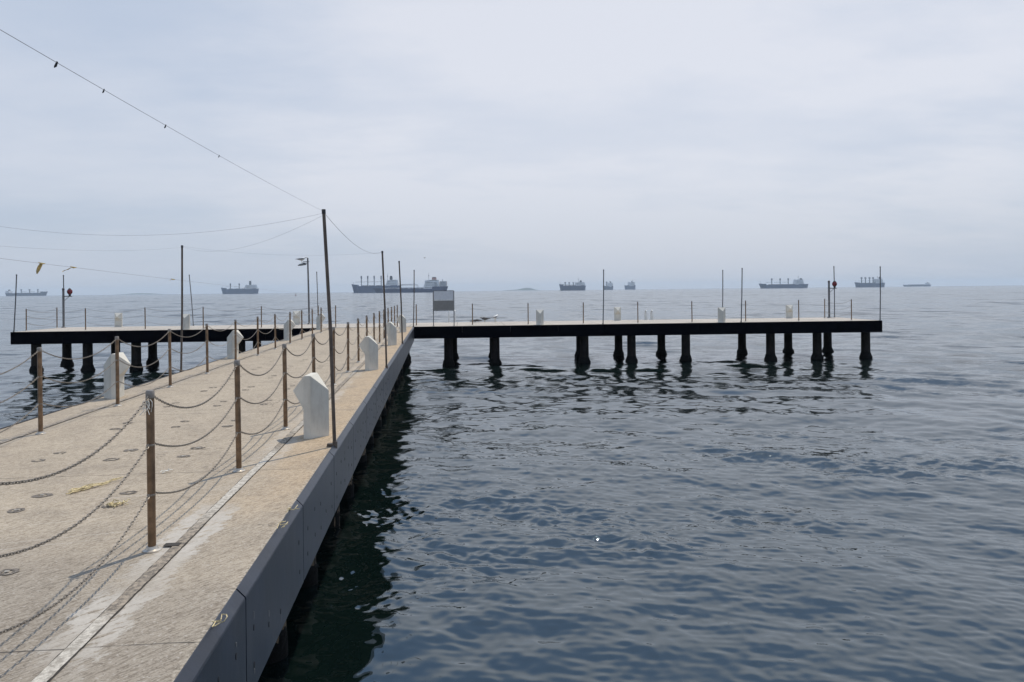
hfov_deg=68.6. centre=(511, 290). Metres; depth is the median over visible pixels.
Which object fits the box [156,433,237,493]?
rail chain
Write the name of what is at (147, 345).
rail chain
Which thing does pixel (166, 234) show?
pole cord
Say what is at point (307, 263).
lamp post
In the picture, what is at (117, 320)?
notched pillar
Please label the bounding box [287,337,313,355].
rail chain
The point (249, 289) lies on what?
cargo ship
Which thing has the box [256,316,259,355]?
chain post
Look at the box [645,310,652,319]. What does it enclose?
ladder
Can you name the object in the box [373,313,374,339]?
chain post
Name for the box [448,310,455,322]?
ladder
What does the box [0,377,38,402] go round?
rail chain
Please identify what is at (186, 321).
notched pillar
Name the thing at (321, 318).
chain post
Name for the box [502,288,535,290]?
island hill
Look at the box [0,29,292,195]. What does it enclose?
pole cord
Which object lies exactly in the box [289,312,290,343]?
chain post
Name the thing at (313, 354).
chain post
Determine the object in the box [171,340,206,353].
rail chain
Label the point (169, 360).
chain post
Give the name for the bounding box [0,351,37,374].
rail chain
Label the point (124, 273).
pole cord
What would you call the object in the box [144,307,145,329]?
chain post
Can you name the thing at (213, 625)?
rope end
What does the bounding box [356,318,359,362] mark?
chain post
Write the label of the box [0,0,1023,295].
sky
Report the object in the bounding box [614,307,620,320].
notched pillar
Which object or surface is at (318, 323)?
notched pillar
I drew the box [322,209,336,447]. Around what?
line pole
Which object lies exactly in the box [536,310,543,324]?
notched pillar
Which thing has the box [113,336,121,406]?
chain post
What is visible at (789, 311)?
notched pillar
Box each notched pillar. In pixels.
[104,352,130,398]
[115,313,122,326]
[183,314,189,329]
[227,330,243,358]
[284,320,295,339]
[293,311,299,324]
[293,373,328,438]
[316,314,325,329]
[359,336,377,370]
[383,322,396,345]
[396,315,405,331]
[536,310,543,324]
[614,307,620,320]
[718,307,724,321]
[786,305,792,317]
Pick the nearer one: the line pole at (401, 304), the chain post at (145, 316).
the line pole at (401, 304)
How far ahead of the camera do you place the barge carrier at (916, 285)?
4588.83 m
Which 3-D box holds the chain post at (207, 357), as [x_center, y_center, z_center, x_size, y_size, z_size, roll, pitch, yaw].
[-6.252,1.200,15.398,0.116,1.030,0.114,-1,0,-6]
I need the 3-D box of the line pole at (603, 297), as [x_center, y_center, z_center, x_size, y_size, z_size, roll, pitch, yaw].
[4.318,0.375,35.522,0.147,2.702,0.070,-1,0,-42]
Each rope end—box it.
[211,614,227,626]
[277,521,287,527]
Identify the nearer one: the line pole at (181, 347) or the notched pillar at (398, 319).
the line pole at (181, 347)
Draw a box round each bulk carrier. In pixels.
[352,273,399,292]
[759,278,807,288]
[854,276,884,286]
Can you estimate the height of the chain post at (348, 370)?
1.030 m
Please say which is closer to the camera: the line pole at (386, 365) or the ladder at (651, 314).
the line pole at (386, 365)
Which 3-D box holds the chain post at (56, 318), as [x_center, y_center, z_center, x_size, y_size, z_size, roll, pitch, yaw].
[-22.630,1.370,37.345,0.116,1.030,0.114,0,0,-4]
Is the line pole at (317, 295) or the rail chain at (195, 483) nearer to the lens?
the rail chain at (195, 483)
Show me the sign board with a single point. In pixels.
(444, 301)
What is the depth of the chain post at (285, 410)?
9.05 m
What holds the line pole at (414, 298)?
attached to the walkway pier at (128, 610)
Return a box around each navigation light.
[61,288,72,327]
[827,280,836,317]
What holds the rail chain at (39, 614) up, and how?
hanging from the chain post at (152, 546)
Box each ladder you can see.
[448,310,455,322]
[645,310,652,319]
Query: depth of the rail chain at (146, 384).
12.20 m
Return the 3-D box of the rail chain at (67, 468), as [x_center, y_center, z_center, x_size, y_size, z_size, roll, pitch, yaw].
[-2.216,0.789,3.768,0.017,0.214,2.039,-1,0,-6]
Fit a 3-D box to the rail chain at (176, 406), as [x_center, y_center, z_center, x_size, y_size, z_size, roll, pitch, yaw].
[-2.429,0.791,5.887,0.015,0.214,2.039,-1,0,-6]
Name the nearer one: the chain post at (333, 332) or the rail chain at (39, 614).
the rail chain at (39, 614)
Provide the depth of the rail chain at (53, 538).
3.82 m
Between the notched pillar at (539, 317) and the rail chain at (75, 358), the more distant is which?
the notched pillar at (539, 317)
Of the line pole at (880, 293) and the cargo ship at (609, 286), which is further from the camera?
the cargo ship at (609, 286)
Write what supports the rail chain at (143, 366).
hanging from the chain post at (169, 360)
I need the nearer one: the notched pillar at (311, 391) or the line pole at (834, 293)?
the notched pillar at (311, 391)
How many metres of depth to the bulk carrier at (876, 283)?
2993.64 m
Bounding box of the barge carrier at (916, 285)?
[903,282,930,286]
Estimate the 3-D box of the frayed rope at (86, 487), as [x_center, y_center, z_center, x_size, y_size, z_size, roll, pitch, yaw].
[-3.577,1.670,6.434,0.111,0.030,0.558,-1,0,28]
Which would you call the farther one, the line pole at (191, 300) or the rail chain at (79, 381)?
the line pole at (191, 300)
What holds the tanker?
on the sea
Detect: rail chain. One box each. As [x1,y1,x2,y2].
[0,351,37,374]
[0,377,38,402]
[0,398,147,485]
[0,404,38,432]
[0,446,148,557]
[0,496,149,634]
[42,339,115,359]
[43,360,115,382]
[43,382,115,406]
[119,332,168,346]
[119,349,168,367]
[120,367,168,386]
[155,365,236,408]
[155,399,236,446]
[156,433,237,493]
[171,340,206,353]
[240,349,283,375]
[240,373,284,403]
[241,400,284,434]
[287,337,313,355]
[287,357,313,377]
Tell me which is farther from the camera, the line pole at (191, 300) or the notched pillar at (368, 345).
the line pole at (191, 300)
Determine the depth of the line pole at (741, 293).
35.94 m
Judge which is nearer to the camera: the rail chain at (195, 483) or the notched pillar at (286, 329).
the rail chain at (195, 483)
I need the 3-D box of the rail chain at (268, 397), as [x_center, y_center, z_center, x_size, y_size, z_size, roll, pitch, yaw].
[-2.635,1.088,8.007,0.015,0.194,2.039,-1,0,-6]
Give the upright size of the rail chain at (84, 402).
0.174 m
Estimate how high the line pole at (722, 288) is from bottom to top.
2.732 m
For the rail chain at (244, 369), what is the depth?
7.98 m
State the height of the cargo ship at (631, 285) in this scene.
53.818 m
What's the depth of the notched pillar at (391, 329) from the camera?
22.95 m
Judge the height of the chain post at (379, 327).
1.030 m
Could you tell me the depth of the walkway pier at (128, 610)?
5.71 m
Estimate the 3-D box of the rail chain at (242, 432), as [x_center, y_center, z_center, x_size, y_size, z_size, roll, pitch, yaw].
[-2.632,1.398,8.007,0.018,0.174,2.039,-1,0,-6]
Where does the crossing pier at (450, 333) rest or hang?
on the sea
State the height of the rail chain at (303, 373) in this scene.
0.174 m
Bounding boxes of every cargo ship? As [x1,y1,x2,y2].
[5,289,47,295]
[221,281,258,293]
[559,277,585,290]
[604,281,612,289]
[624,279,635,289]
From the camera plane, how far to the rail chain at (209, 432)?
5.82 m
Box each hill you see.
[116,293,153,294]
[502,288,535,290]
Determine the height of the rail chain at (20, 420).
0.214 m
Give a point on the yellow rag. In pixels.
(39, 267)
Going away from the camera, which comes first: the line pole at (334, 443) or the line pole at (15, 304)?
the line pole at (334, 443)
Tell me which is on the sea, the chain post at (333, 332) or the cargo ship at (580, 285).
the cargo ship at (580, 285)
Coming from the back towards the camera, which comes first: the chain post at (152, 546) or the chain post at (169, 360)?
the chain post at (169, 360)
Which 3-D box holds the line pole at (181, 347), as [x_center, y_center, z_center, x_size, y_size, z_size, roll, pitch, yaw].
[-6.980,0.447,15.861,0.056,2.792,0.118,-1,0,25]
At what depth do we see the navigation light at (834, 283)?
40.13 m
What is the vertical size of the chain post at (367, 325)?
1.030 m
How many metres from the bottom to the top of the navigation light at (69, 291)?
1.990 m
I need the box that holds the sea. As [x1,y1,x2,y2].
[0,285,1023,681]
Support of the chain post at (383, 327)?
on the walkway pier at (128, 610)
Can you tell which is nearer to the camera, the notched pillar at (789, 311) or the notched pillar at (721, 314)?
the notched pillar at (721, 314)
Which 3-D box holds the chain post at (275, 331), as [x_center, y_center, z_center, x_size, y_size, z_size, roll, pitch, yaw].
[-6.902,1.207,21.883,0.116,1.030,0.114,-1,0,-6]
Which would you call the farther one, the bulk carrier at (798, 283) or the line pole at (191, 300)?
the bulk carrier at (798, 283)
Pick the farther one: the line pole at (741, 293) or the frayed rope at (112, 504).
the line pole at (741, 293)
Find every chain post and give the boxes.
[35,347,45,434]
[56,307,57,327]
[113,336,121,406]
[140,390,161,553]
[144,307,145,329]
[167,329,173,387]
[205,324,210,373]
[232,360,245,472]
[233,320,236,363]
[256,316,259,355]
[274,314,276,348]
[281,344,290,429]
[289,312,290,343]
[300,310,303,339]
[311,334,315,372]
[320,307,322,332]
[332,327,336,384]
[346,322,349,371]
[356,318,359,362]
[366,315,367,335]
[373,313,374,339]
[379,311,380,342]
[383,309,384,338]
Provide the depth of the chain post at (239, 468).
6.92 m
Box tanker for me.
[373,275,447,292]
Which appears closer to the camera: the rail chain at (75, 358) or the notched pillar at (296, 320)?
the rail chain at (75, 358)
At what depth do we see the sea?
12.96 m
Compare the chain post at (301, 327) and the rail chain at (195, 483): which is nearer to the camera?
the rail chain at (195, 483)
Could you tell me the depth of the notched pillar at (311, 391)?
8.51 m
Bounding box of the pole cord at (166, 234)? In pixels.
[0,213,321,235]
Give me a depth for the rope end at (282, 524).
5.24 m
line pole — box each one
[13,274,16,331]
[179,245,182,371]
[189,275,193,325]
[316,272,317,315]
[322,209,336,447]
[381,251,387,368]
[398,261,402,343]
[413,270,414,326]
[602,270,603,323]
[722,270,722,306]
[740,268,742,321]
[833,266,834,316]
[879,266,880,320]
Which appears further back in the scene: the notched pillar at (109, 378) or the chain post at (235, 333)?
the chain post at (235, 333)
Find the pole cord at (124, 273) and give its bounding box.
[0,258,307,293]
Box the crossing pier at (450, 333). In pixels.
[10,317,881,371]
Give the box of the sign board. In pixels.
[433,290,454,325]
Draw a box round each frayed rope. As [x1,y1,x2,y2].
[66,477,122,493]
[106,499,130,506]
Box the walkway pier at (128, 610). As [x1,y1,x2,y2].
[0,327,413,681]
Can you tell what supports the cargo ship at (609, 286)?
on the sea
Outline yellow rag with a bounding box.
[36,262,44,273]
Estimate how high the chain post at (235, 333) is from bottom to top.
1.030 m
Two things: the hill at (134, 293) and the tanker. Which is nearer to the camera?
the tanker
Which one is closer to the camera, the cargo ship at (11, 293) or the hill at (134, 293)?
the cargo ship at (11, 293)
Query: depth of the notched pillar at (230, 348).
18.93 m
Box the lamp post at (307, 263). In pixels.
[298,258,310,323]
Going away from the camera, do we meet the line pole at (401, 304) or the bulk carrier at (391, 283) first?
the line pole at (401, 304)
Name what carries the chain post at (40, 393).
on the walkway pier at (128, 610)
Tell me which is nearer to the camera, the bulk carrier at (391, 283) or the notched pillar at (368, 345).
the notched pillar at (368, 345)

